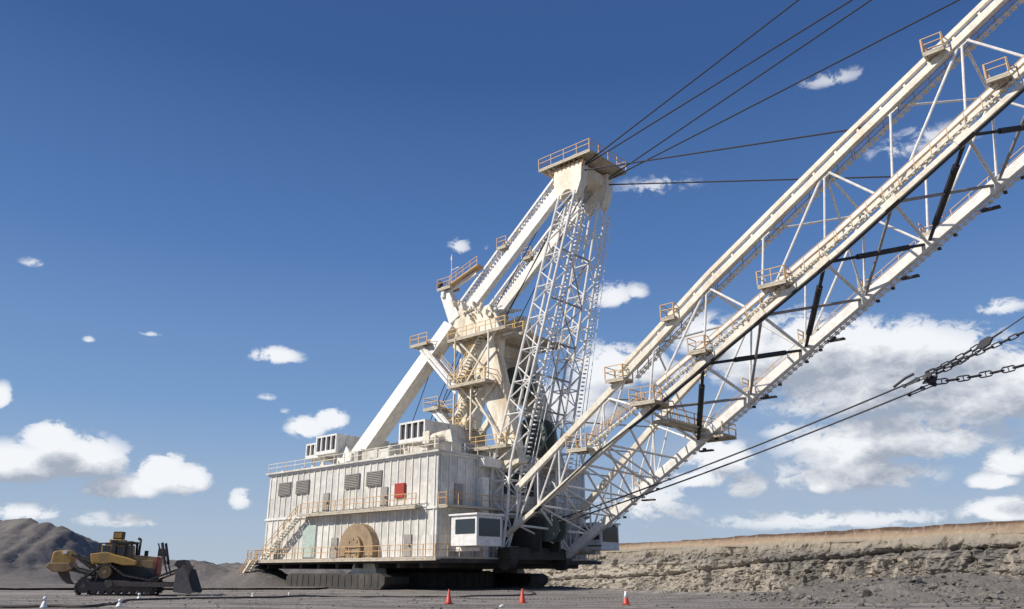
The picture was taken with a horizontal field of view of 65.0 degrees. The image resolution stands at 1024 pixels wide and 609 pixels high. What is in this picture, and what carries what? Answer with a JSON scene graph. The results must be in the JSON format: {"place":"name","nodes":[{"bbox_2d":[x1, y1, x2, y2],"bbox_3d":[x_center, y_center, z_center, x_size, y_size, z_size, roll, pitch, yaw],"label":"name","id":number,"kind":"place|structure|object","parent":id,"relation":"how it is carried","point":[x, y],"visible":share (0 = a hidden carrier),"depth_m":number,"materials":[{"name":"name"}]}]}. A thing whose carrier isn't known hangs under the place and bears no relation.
{"place":"outdoors","nodes":[
{"label":"outdoors","id":0,"kind":"place"},
{"bbox_2d":[0,518,351,588],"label":"spoil hills","id":1,"kind":"structure","parent":0,"point":[29,547],"depth_m":134.60,"materials":[{"name":"grey soil"}]},
{"bbox_2d":[0,584,1023,608],"bbox_3d":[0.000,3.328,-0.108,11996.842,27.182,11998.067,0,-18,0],"label":"ground","id":2,"kind":"structure","parent":0,"point":[697,600],"depth_m":51.47,"materials":[{"name":"grey gravel"}]},
{"bbox_2d":[40,596,46,607],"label":"cable marker","id":3,"kind":"object","parent":2,"relation":"on","point":[44,604],"visible":1,"depth_m":37.72,"materials":[{"name":"white plastic"}]},
{"bbox_2d":[116,599,122,606],"bbox_3d":[-19.000,14.446,38.928,0.340,0.372,0.335,0,-18,0],"label":"cable marker","id":4,"kind":"object","parent":2,"relation":"on","point":[119,604],"visible":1,"depth_m":38.86,"materials":[{"name":"white plastic"}]},
{"bbox_2d":[46,531,201,595],"bbox_3d":[-30.843,20.769,64.347,11.230,4.920,5.244,4,-19,-11],"label":"bulldozer","id":5,"kind":"object","parent":2,"relation":"on","point":[124,567],"visible":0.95,"depth_m":62.95,"materials":[{"name":"metal"}]},
{"bbox_2d":[0,589,535,607],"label":"power cable","id":6,"kind":"object","parent":2,"relation":"on","point":[71,606],"visible":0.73,"depth_m":52.62,"materials":[{"name":"grey plastic"}]},
{"bbox_2d":[444,589,453,603],"bbox_3d":[-3.600,16.628,45.790,0.420,0.780,0.420,16,-25,-40],"label":"traffic cone","id":7,"kind":"object","parent":2,"relation":"on","point":[448,600],"visible":1,"depth_m":45.64,"materials":[{"name":"orange plastic"}]},
{"bbox_2d":[517,588,526,602],"bbox_3d":[0.600,16.829,46.461,0.420,0.780,0.420,-15,-24,38],"label":"traffic cone","id":8,"kind":"object","parent":2,"relation":"on","point":[522,598],"visible":1,"depth_m":46.31,"materials":[{"name":"orange plastic"}]},
{"bbox_2d":[622,590,629,604],"bbox_3d":[6.300,16.188,44.461,0.420,0.780,0.420,-3,-19,8],"label":"traffic cone","id":9,"kind":"object","parent":2,"relation":"on","point":[625,601],"visible":1,"depth_m":44.32,"materials":[{"name":"orange plastic"}]},
{"bbox_2d":[238,0,1023,588],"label":"dragline excavator","id":10,"kind":"object","parent":2,"relation":"on","point":[444,500],"visible":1,"depth_m":86.12,"materials":[{"name":"metal"}]},
{"bbox_2d":[557,316,1023,522],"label":"drag rigging","id":11,"kind":"object","parent":10,"relation":"hanging from","point":[929,378],"visible":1,"depth_m":65.60,"materials":[{"name":"grey metal"}]},
{"bbox_2d":[804,599,813,603],"bbox_3d":[17.398,17.600,47.347,0.645,0.436,0.631,0,-18,0],"label":"boulder","id":12,"kind":"object","parent":2,"relation":"on","point":[809,601],"visible":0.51,"depth_m":47.11,"materials":[{"name":"grey stone"}]},
{"bbox_2d":[856,602,864,605],"bbox_3d":[18.627,16.033,42.936,0.420,0.292,0.546,0,-18,0],"label":"boulder","id":13,"kind":"object","parent":2,"relation":"on","point":[860,604],"visible":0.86,"depth_m":42.76,"materials":[{"name":"grey stone"}]},
{"bbox_2d":[734,572,1023,603],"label":"rubble bank","id":14,"kind":"structure","parent":2,"relation":"on","point":[972,578],"depth_m":51.12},
{"bbox_2d":[820,578,834,583],"bbox_3d":[22.545,19.849,57.265,0.665,0.640,1.135,12,-22,-32],"label":"boulder","id":15,"kind":"object","parent":14,"relation":"on","point":[826,581],"visible":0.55,"depth_m":57.19,"materials":[{"name":"grey stone"}]},
{"bbox_2d":[706,574,1023,608],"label":"rubble","id":16,"kind":"object","parent":14,"relation":"on","point":[941,602],"visible":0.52,"depth_m":50.22,"materials":[{"name":"grey stone"}]},
{"bbox_2d":[912,575,921,583],"bbox_3d":[27.305,18.630,54.364,0.701,0.574,0.555,11,-21,-29],"label":"boulder","id":17,"kind":"object","parent":14,"relation":"on","point":[915,578],"visible":0.89,"depth_m":54.25,"materials":[{"name":"grey stone"}]},
{"bbox_2d":[889,601,908,605],"bbox_3d":[20.933,16.236,43.491,1.004,0.338,0.623,-7,-20,19],"label":"boulder","id":18,"kind":"object","parent":2,"relation":"on","point":[898,603],"visible":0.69,"depth_m":43.44,"materials":[{"name":"grey stone"}]},
{"bbox_2d":[0,0,1023,564],"label":"sky","id":19,"kind":"structure","parent":0,"point":[228,228],"materials":[{"name":"blue"}]},
{"bbox_2d":[483,520,1023,592],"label":"highwall","id":20,"kind":"structure","parent":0,"point":[767,562],"depth_m":211.70,"materials":[{"name":"beige stone"}]}
]}

